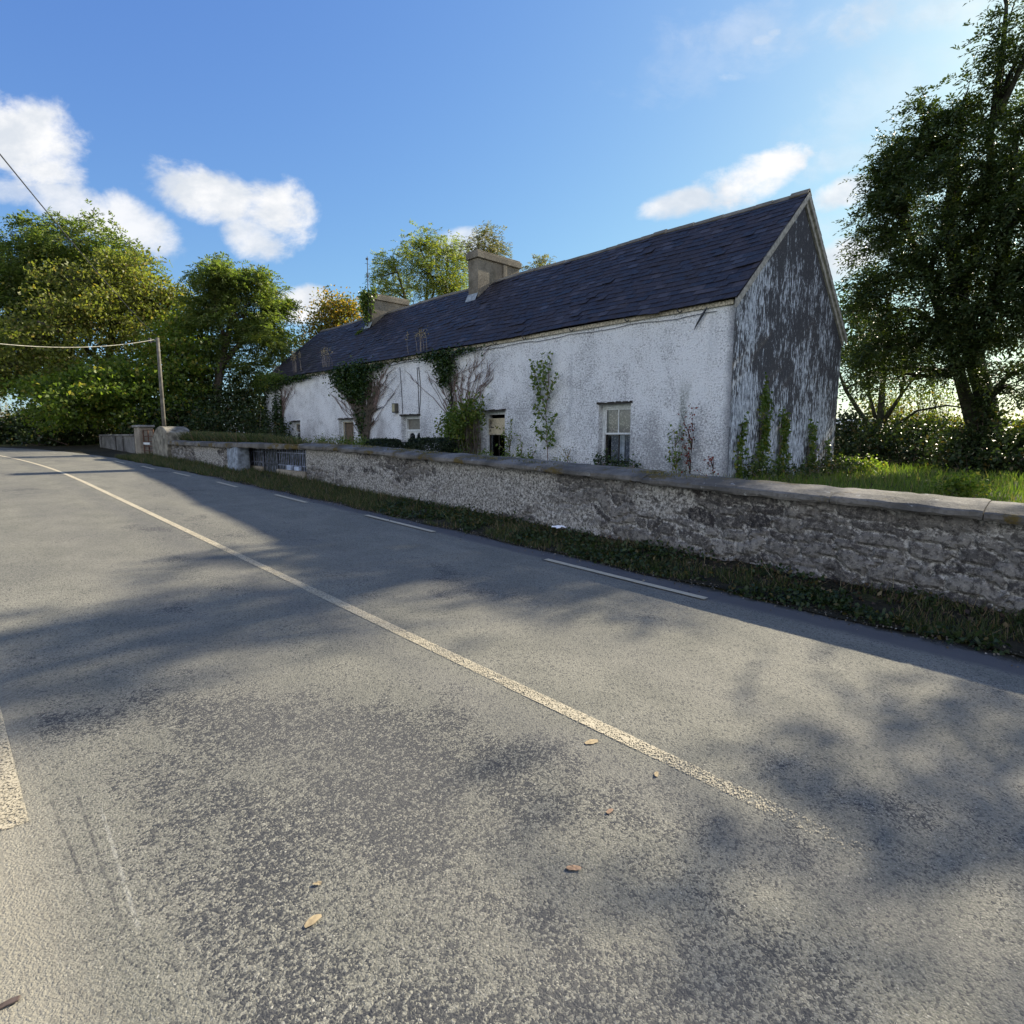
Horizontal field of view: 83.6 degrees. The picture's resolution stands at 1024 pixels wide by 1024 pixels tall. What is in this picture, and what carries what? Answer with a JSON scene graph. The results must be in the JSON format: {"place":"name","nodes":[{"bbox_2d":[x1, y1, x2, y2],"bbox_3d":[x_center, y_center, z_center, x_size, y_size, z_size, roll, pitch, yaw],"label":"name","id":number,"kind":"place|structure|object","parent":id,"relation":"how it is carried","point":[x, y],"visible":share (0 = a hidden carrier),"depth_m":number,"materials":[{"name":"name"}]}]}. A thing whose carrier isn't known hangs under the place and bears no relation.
{"place":"outdoors","nodes":[
{"label":"outdoors","id":0,"kind":"place"},
{"bbox_2d":[0,447,1023,1023],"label":"road","id":1,"kind":"structure","parent":0,"point":[238,721],"depth_m":2.55,"materials":[{"name":"grey asphalt"}]},
{"bbox_2d":[0,995,20,1008],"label":"bark piece","id":2,"kind":"object","parent":1,"relation":"on","point":[12,1000],"visible":1,"depth_m":1.55,"materials":[{"name":"brown wood"}]},
{"bbox_2d":[304,914,321,927],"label":"fallen leaf","id":3,"kind":"object","parent":1,"relation":"on","point":[312,920],"visible":1,"depth_m":1.83,"materials":[{"name":"beige plant"}]},
{"bbox_2d":[566,865,580,869],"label":"fallen leaf","id":4,"kind":"object","parent":1,"relation":"on","point":[572,867],"visible":1,"depth_m":2.08,"materials":[{"name":"brown plant"}]},
{"bbox_2d":[585,739,597,743],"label":"fallen leaf","id":5,"kind":"object","parent":1,"relation":"on","point":[591,741],"visible":1,"depth_m":2.90,"materials":[{"name":"beige plant"}]},
{"bbox_2d":[202,476,1023,666],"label":"road grit","id":6,"kind":"object","parent":1,"relation":"on","point":[254,485],"visible":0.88,"depth_m":6.37,"materials":[{"name":"grey gravel"}]},
{"bbox_2d":[0,441,1023,656],"bbox_3d":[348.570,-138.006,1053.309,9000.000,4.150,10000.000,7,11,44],"label":"ground","id":7,"kind":"structure","parent":0,"point":[869,597],"depth_m":11.24,"materials":[{"name":"green plant"}]},
{"bbox_2d":[0,398,12,426],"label":"bare shrub","id":8,"kind":"object","parent":7,"relation":"on","point":[6,405],"visible":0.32,"depth_m":38.67,"materials":[{"name":"brown plant"}]},
{"bbox_2d":[0,395,60,443],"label":"roadside hedge","id":9,"kind":"object","parent":7,"relation":"on","point":[14,428],"visible":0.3,"depth_m":33.26,"materials":[{"name":"green plant"}]},
{"bbox_2d":[0,198,172,422],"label":"ash tree","id":10,"kind":"object","parent":7,"relation":"on","point":[37,239],"visible":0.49,"depth_m":32.10,"materials":[{"name":"green plant"}]},
{"bbox_2d":[0,244,201,433],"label":"sycamore tree","id":11,"kind":"object","parent":7,"relation":"on","point":[127,288],"visible":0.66,"depth_m":30.00,"materials":[{"name":"green plant"}]},
{"bbox_2d":[3,396,225,445],"bbox_3d":[-21.962,-5.691,31.869,11.126,4.288,13.842,-4,9,-28],"label":"bramble hedge","id":12,"kind":"object","parent":7,"relation":"on","point":[77,437],"visible":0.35,"depth_m":30.08,"materials":[{"name":"green plant"}]},
{"bbox_2d":[99,434,135,452],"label":"concrete wall","id":13,"kind":"structure","parent":7,"relation":"on","point":[123,442],"depth_m":25.13,"materials":[{"name":"grey concrete"}]},
{"bbox_2d":[0,296,238,436],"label":"lime tree","id":14,"kind":"object","parent":7,"relation":"on","point":[119,384],"visible":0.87,"depth_m":28.25,"materials":[{"name":"green plant"}]},
{"bbox_2d":[132,425,154,453],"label":"gate pillar","id":15,"kind":"structure","parent":7,"relation":"on","point":[138,436],"depth_m":22.79,"materials":[{"name":"beige stone"}]},
{"bbox_2d":[142,429,153,453],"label":"field gate","id":16,"kind":"structure","parent":15,"relation":"attached to","point":[146,443],"depth_m":22.23,"materials":[{"name":"metal"}]},
{"bbox_2d":[148,338,165,425],"bbox_3d":[-13.656,-4.407,22.131,0.388,4.515,0.143,-2,8,-13],"label":"telegraph pole","id":17,"kind":"object","parent":7,"relation":"on","point":[160,383],"visible":0.84,"depth_m":22.03,"materials":[{"name":"grey wood"}]},
{"bbox_2d":[0,154,154,334],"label":"overhead cable","id":18,"kind":"object","parent":17,"relation":"attached to","point":[64,232],"visible":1,"depth_m":9.55,"materials":[{"name":"black metal"}]},
{"bbox_2d":[0,339,155,347],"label":"overhead cable","id":19,"kind":"object","parent":17,"relation":"attached to","point":[76,347],"visible":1,"depth_m":18.89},
{"bbox_2d":[152,426,188,457],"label":"gate pier","id":20,"kind":"structure","parent":7,"relation":"on","point":[162,436],"depth_m":20.59,"materials":[{"name":"grey stone"}]},
{"bbox_2d":[170,354,292,435],"bbox_3d":[-15.818,-6.169,32.196,7.365,5.175,11.757,-2,8,-18],"label":"bramble hedge","id":21,"kind":"object","parent":7,"relation":"on","point":[239,407],"visible":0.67,"depth_m":29.79,"materials":[{"name":"green plant"}]},
{"bbox_2d":[168,440,310,470],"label":"stone wall","id":22,"kind":"structure","parent":7,"relation":"on","point":[236,455],"depth_m":16.76,"materials":[{"name":"stone"}]},
{"bbox_2d":[171,251,311,431],"bbox_3d":[-14.745,-8.966,32.105,7.077,10.346,4.976,-3,8,-20],"label":"ash tree","id":23,"kind":"object","parent":7,"relation":"on","point":[224,283],"visible":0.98,"depth_m":31.05,"materials":[{"name":"green plant"}]},
{"bbox_2d":[176,430,310,452],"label":"bank grass","id":24,"kind":"structure","parent":7,"relation":"on","point":[194,435],"depth_m":16.96,"materials":[{"name":"green plant"}]},
{"bbox_2d":[211,308,311,404],"bbox_3d":[-14.335,-8.047,34.153,7.018,7.974,4.999,-7,10,-42],"label":"hawthorn tree","id":25,"kind":"object","parent":7,"relation":"on","point":[249,379],"visible":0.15,"depth_m":33.21,"materials":[{"name":"green plant"}]},
{"bbox_2d":[244,422,305,440],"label":"overgrown shrub","id":26,"kind":"object","parent":7,"relation":"on","point":[263,431],"visible":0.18,"depth_m":27.20,"materials":[{"name":"green plant"}]},
{"bbox_2d":[250,448,301,452],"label":"grass bank","id":27,"kind":"structure","parent":7,"relation":"on","point":[278,449],"depth_m":19.46,"materials":[{"name":"green plant"}]},
{"bbox_2d":[249,448,307,478],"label":"iron railings","id":28,"kind":"object","parent":7,"relation":"on","point":[289,472],"visible":0.49,"depth_m":14.79,"materials":[{"name":"black metal"}]},
{"bbox_2d":[263,449,278,471],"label":"garden gate","id":29,"kind":"structure","parent":28,"relation":"attached to","point":[276,457],"depth_m":15.47,"materials":[{"name":"grey metal"}]},
{"bbox_2d":[286,465,293,469],"bbox_3d":[-5.655,-1.130,14.589,0.260,0.120,0.080,7,11,44],"label":"plastic tub","id":30,"kind":"object","parent":7,"relation":"on","point":[289,467],"visible":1,"depth_m":14.52,"materials":[{"name":"white plastic"}]},
{"bbox_2d":[294,467,301,470],"bbox_3d":[-5.335,-1.078,14.277,0.260,0.100,0.080,7,11,44],"label":"plastic tub","id":31,"kind":"object","parent":7,"relation":"on","point":[297,468],"visible":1,"depth_m":14.21,"materials":[{"name":"white plastic"}]},
{"bbox_2d":[289,285,363,348],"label":"maple tree","id":32,"kind":"object","parent":7,"relation":"on","point":[335,312],"visible":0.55,"depth_m":41.84,"materials":[{"name":"green plant"}]},
{"bbox_2d":[284,433,368,444],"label":"shrubs","id":33,"kind":"object","parent":7,"relation":"on","point":[356,442],"visible":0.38,"depth_m":21.89,"materials":[{"name":"green plant"}]},
{"bbox_2d":[364,437,403,447],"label":"box hedge","id":34,"kind":"object","parent":7,"relation":"on","point":[388,442],"visible":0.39,"depth_m":20.36,"materials":[{"name":"green plant"}]},
{"bbox_2d":[362,218,471,304],"bbox_3d":[-6.303,-12.284,39.879,8.401,14.888,6.411,0,8,0],"label":"willow tree","id":35,"kind":"object","parent":7,"relation":"on","point":[441,283],"visible":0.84,"depth_m":38.95,"materials":[{"name":"green plant"}]},
{"bbox_2d":[401,435,460,452],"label":"box hedge","id":36,"kind":"object","parent":7,"relation":"on","point":[445,444],"visible":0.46,"depth_m":18.45,"materials":[{"name":"green plant"}]},
{"bbox_2d":[430,386,489,454],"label":"round bush","id":37,"kind":"object","parent":7,"relation":"on","point":[456,426],"visible":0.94,"depth_m":18.40,"materials":[{"name":"green plant"}]},
{"bbox_2d":[457,220,512,275],"bbox_3d":[-1.272,-11.902,38.728,4.654,14.555,3.407,0,8,0],"label":"birch tree","id":38,"kind":"object","parent":7,"relation":"on","point":[491,247],"visible":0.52,"depth_m":37.57,"materials":[{"name":"green plant"}]},
{"bbox_2d":[495,416,513,456],"bbox_3d":[-0.264,-2.087,17.613,0.388,1.691,0.793,-7,10,-43],"label":"wall sapling","id":39,"kind":"object","parent":7,"relation":"on","point":[508,440],"visible":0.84,"depth_m":17.53,"materials":[{"name":"green plant"}]},
{"bbox_2d":[1,444,1023,656],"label":"verge","id":40,"kind":"structure","parent":7,"relation":"on","point":[1015,644],"depth_m":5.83,"materials":[{"name":"green plant"}]},
{"bbox_2d":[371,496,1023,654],"bbox_3d":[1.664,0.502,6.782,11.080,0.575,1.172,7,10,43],"label":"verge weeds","id":41,"kind":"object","parent":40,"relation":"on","point":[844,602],"visible":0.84,"depth_m":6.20,"materials":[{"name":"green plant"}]},
{"bbox_2d":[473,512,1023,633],"bbox_3d":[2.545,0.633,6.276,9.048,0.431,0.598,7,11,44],"label":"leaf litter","id":42,"kind":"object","parent":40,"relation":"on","point":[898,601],"visible":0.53,"depth_m":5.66,"materials":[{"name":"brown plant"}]},
{"bbox_2d":[451,447,575,462],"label":"wall foot weeds","id":43,"kind":"object","parent":7,"relation":"on","point":[507,453],"depth_m":17.05,"materials":[{"name":"green plant"}]},
{"bbox_2d":[514,433,522,457],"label":"wall sapling","id":44,"kind":"object","parent":7,"relation":"on","point":[519,446],"visible":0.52,"depth_m":17.18,"materials":[{"name":"green plant"}]},
{"bbox_2d":[527,444,536,458],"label":"wall sapling","id":45,"kind":"object","parent":7,"relation":"on","point":[532,452],"visible":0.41,"depth_m":16.82,"materials":[{"name":"green plant"}]},
{"bbox_2d":[250,448,833,485],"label":"garden grass","id":46,"kind":"structure","parent":7,"relation":"on","point":[296,458],"depth_m":17.00,"materials":[{"name":"green plant"}]},
{"bbox_2d":[528,351,559,460],"bbox_3d":[0.874,-2.817,16.374,0.429,3.465,1.154,-7,10,-43],"label":"climbing sapling","id":47,"kind":"object","parent":7,"relation":"on","point":[543,378],"visible":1,"depth_m":16.35,"materials":[{"name":"green plant"}]},
{"bbox_2d":[265,188,847,479],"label":"cottage","id":48,"kind":"structure","parent":7,"relation":"on","point":[646,340],"depth_m":15.52,"materials":[{"name":"slate"},{"name":"whitewashed render"},{"name":"dark wood"}]},
{"bbox_2d":[248,363,289,393],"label":"eaves weeds","id":49,"kind":"object","parent":48,"relation":"attached to","point":[264,377],"visible":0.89,"depth_m":30.15,"materials":[{"name":"green plant"}]},
{"bbox_2d":[253,370,313,435],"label":"ivy","id":50,"kind":"object","parent":48,"relation":"attached to","point":[289,381],"visible":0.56,"depth_m":29.75,"materials":[{"name":"green plant"}]},
{"bbox_2d":[277,385,294,416],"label":"dead creeper","id":51,"kind":"object","parent":48,"relation":"attached to","point":[283,399],"visible":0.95,"depth_m":29.54,"materials":[{"name":"plant"}]},
{"bbox_2d":[290,349,301,372],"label":"roof weed","id":52,"kind":"object","parent":48,"relation":"on","point":[293,356],"visible":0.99,"depth_m":28.43,"materials":[{"name":"brown plant"}]},
{"bbox_2d":[291,420,300,437],"bbox_3d":[-10.824,-3.912,29.058,0.324,1.438,1.048,-7,10,-43],"label":"window","id":53,"kind":"structure","parent":48,"relation":"in","point":[297,422],"depth_m":29.33,"materials":[{"name":"white paint"}]},
{"bbox_2d":[321,347,332,366],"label":"roof weed","id":54,"kind":"object","parent":48,"relation":"on","point":[323,351],"visible":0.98,"depth_m":26.06,"materials":[{"name":"brown plant"}]},
{"bbox_2d":[338,418,353,443],"bbox_3d":[-7.213,-3.353,25.358,0.365,1.606,1.448,-7,10,-43],"label":"window","id":55,"kind":"structure","parent":48,"relation":"in","point":[349,426],"depth_m":25.61,"materials":[{"name":"white paint"}]},
{"bbox_2d":[322,355,401,444],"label":"ivy","id":56,"kind":"object","parent":48,"relation":"attached to","point":[350,380],"visible":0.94,"depth_m":23.79,"materials":[{"name":"green plant"}]},
{"bbox_2d":[328,361,400,433],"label":"dead creeper","id":57,"kind":"object","parent":48,"relation":"attached to","point":[375,399],"visible":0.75,"depth_m":23.11,"materials":[{"name":"brown plant"}]},
{"bbox_2d":[355,284,376,328],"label":"chimney ivy","id":58,"kind":"object","parent":48,"relation":"attached to","point":[363,299],"visible":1,"depth_m":27.58,"materials":[{"name":"green plant"}]},
{"bbox_2d":[365,257,368,312],"bbox_3d":[-6.903,-10.837,27.420,0.240,2.650,0.080,-7,10,-43],"label":"aerial","id":59,"kind":"object","parent":48,"relation":"attached to","point":[367,275],"visible":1,"depth_m":27.36,"materials":[{"name":"black metal"}]},
{"bbox_2d":[276,345,490,379],"bbox_3d":[-6.407,-5.980,23.638,0.373,0.290,16.378,-7,10,-43],"label":"eaves creeper","id":60,"kind":"object","parent":48,"relation":"attached to","point":[402,358],"visible":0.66,"depth_m":22.28,"materials":[{"name":"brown plant"}]},
{"bbox_2d":[399,414,419,441],"bbox_3d":[-3.738,-2.682,21.786,0.379,2.068,1.338,-7,10,-43],"label":"door","id":61,"kind":"structure","parent":48,"relation":"in","point":[412,422],"depth_m":21.90,"materials":[{"name":"white paint"}]},
{"bbox_2d":[406,325,428,353],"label":"roof weed","id":62,"kind":"object","parent":48,"relation":"on","point":[419,338],"visible":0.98,"depth_m":20.50,"materials":[{"name":"brown plant"}]},
{"bbox_2d":[414,343,485,435],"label":"ivy","id":63,"kind":"object","parent":48,"relation":"attached to","point":[443,358],"visible":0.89,"depth_m":19.43,"materials":[{"name":"green plant"}]},
{"bbox_2d":[407,347,497,434],"bbox_3d":[-2.212,-4.056,19.737,0.061,3.048,5.187,-7,10,-43],"label":"dead creeper","id":64,"kind":"object","parent":48,"relation":"attached to","point":[468,384],"visible":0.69,"depth_m":18.98,"materials":[{"name":"brown plant"}]},
{"bbox_2d":[482,409,505,456],"bbox_3d":[-0.508,-2.451,18.377,0.325,1.660,1.148,-7,10,-43],"label":"window","id":65,"kind":"structure","parent":48,"relation":"in","point":[498,422],"depth_m":18.49,"materials":[{"name":"white paint"}]},
{"bbox_2d":[597,401,632,466],"bbox_3d":[2.764,-2.031,15.045,0.407,1.707,1.108,-7,10,-43],"label":"window","id":66,"kind":"structure","parent":48,"relation":"in","point":[619,415],"depth_m":15.18,"materials":[{"name":"white paint"}]},
{"bbox_2d":[732,411,749,478],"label":"ivy","id":67,"kind":"object","parent":48,"relation":"attached to","point":[739,473],"visible":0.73,"depth_m":12.93,"materials":[{"name":"green plant"}]},
{"bbox_2d":[743,372,779,479],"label":"ivy","id":68,"kind":"object","parent":48,"relation":"attached to","point":[765,429],"visible":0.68,"depth_m":13.65,"materials":[{"name":"green plant"}]},
{"bbox_2d":[769,407,792,474],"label":"ivy","id":69,"kind":"object","parent":48,"relation":"attached to","point":[784,447],"visible":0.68,"depth_m":14.52,"materials":[{"name":"green plant"}]},
{"bbox_2d":[802,418,820,471],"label":"ivy","id":70,"kind":"object","parent":48,"relation":"attached to","point":[811,446],"visible":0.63,"depth_m":15.90,"materials":[{"name":"green plant"}]},
{"bbox_2d":[823,437,831,469],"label":"ivy","id":71,"kind":"object","parent":48,"relation":"attached to","point":[828,448],"visible":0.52,"depth_m":16.87,"materials":[{"name":"green plant"}]},
{"bbox_2d":[551,446,570,461],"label":"dry weed","id":72,"kind":"object","parent":7,"relation":"on","point":[564,452],"visible":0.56,"depth_m":15.88,"materials":[{"name":"brown plant"}]},
{"bbox_2d":[586,448,642,467],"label":"window weeds","id":73,"kind":"object","parent":7,"relation":"on","point":[600,460],"depth_m":14.62,"materials":[{"name":"green plant"}]},
{"bbox_2d":[299,443,1023,614],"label":"stone wall","id":74,"kind":"structure","parent":7,"relation":"on","point":[970,550],"depth_m":6.42,"materials":[{"name":"rubble stone"},{"name":"mortar"}]},
{"bbox_2d":[313,441,705,479],"bbox_3d":[-1.280,-1.058,10.290,0.962,0.396,10.253,-7,11,-44],"label":"coping moss","id":75,"kind":"object","parent":74,"relation":"on","point":[483,457],"visible":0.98,"depth_m":9.43,"materials":[{"name":"green plant"}]},
{"bbox_2d":[665,424,684,472],"bbox_3d":[3.851,-1.324,13.429,0.487,1.483,0.379,1,8,7],"label":"wall sapling","id":76,"kind":"object","parent":7,"relation":"on","point":[675,455],"visible":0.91,"depth_m":13.45,"materials":[{"name":"green plant"}]},
{"bbox_2d":[678,403,700,473],"bbox_3d":[4.078,-1.528,13.230,0.461,1.939,0.447,-2,8,-13],"label":"red dock","id":77,"kind":"object","parent":7,"relation":"on","point":[689,448],"visible":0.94,"depth_m":13.20,"materials":[{"name":"brown plant"}]},
{"bbox_2d":[694,456,718,475],"bbox_3d":[4.375,-0.945,12.895,0.294,0.870,0.553,-7,10,-43],"label":"red dock","id":78,"kind":"object","parent":7,"relation":"on","point":[710,460],"visible":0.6,"depth_m":12.84,"materials":[{"name":"brown plant"}]},
{"bbox_2d":[737,449,863,481],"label":"gable weeds","id":79,"kind":"object","parent":7,"relation":"on","point":[836,465],"visible":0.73,"depth_m":14.79,"materials":[{"name":"green plant"}]},
{"bbox_2d":[828,452,888,472],"bbox_3d":[10.577,-1.471,17.525,2.136,0.780,1.260,4,9,28],"label":"nettle patch","id":80,"kind":"object","parent":7,"relation":"on","point":[871,464],"visible":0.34,"depth_m":17.31,"materials":[{"name":"green plant"}]},
{"bbox_2d":[833,400,960,467],"bbox_3d":[13.724,-2.791,20.846,5.129,2.580,3.656,5,9,32],"label":"bramble hedge","id":81,"kind":"object","parent":7,"relation":"on","point":[864,442],"visible":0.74,"depth_m":20.59,"materials":[{"name":"green plant"}]},
{"bbox_2d":[837,271,968,454],"bbox_3d":[15.112,-6.055,23.322,5.536,8.011,3.748,4,8,25],"label":"thorn tree","id":82,"kind":"object","parent":7,"relation":"on","point":[880,413],"visible":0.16,"depth_m":23.21,"materials":[{"name":"green plant"}]},
{"bbox_2d":[856,379,959,458],"bbox_3d":[17.691,-4.244,25.309,4.428,3.934,2.951,4,9,30],"label":"thin shrub","id":83,"kind":"object","parent":7,"relation":"on","point":[927,398],"visible":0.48,"depth_m":24.74,"materials":[{"name":"green plant"}]},
{"bbox_2d":[850,390,966,461],"bbox_3d":[16.493,-3.635,23.791,3.450,3.186,5.112,-5,9,-34],"label":"hedgerow shrub","id":84,"kind":"object","parent":7,"relation":"on","point":[957,419],"visible":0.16,"depth_m":23.34,"materials":[{"name":"green plant"}]},
{"bbox_2d":[833,0,1023,436],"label":"ash tree","id":85,"kind":"object","parent":7,"relation":"on","point":[961,341],"visible":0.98,"depth_m":16.81,"materials":[{"name":"green plant"}]},
{"bbox_2d":[924,464,1007,497],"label":"lawn weeds","id":86,"kind":"object","parent":7,"relation":"on","point":[960,485],"visible":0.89,"depth_m":9.74,"materials":[{"name":"green plant"}]},
{"bbox_2d":[914,393,1023,476],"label":"bramble hedge","id":87,"kind":"object","parent":7,"relation":"on","point":[984,449],"visible":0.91,"depth_m":17.01,"materials":[{"name":"green plant"}]},
{"bbox_2d":[1002,410,1023,439],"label":"hedgerow shrub","id":88,"kind":"object","parent":7,"relation":"on","point":[1016,422],"visible":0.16,"depth_m":21.46,"materials":[{"name":"green plant"}]},
{"bbox_2d":[0,0,1023,427],"label":"sky","id":89,"kind":"structure","parent":0,"point":[298,138],"materials":[{"name":"blue"}]},
{"bbox_2d":[519,253,556,272],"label":"birch tree","id":90,"kind":"object","parent":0,"point":[540,262],"visible":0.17,"depth_m":35.83,"materials":[{"name":"green plant"}]},
{"bbox_2d":[291,472,1023,638],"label":"dry stalks","id":91,"kind":"object","parent":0,"point":[687,552],"visible":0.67,"depth_m":6.52,"materials":[{"name":"brown plant"}]},
{"bbox_2d":[630,457,1023,502],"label":"lawn grass","id":92,"kind":"structure","parent":0,"point":[918,479],"depth_m":13.20,"materials":[{"name":"green plant"}]}
]}

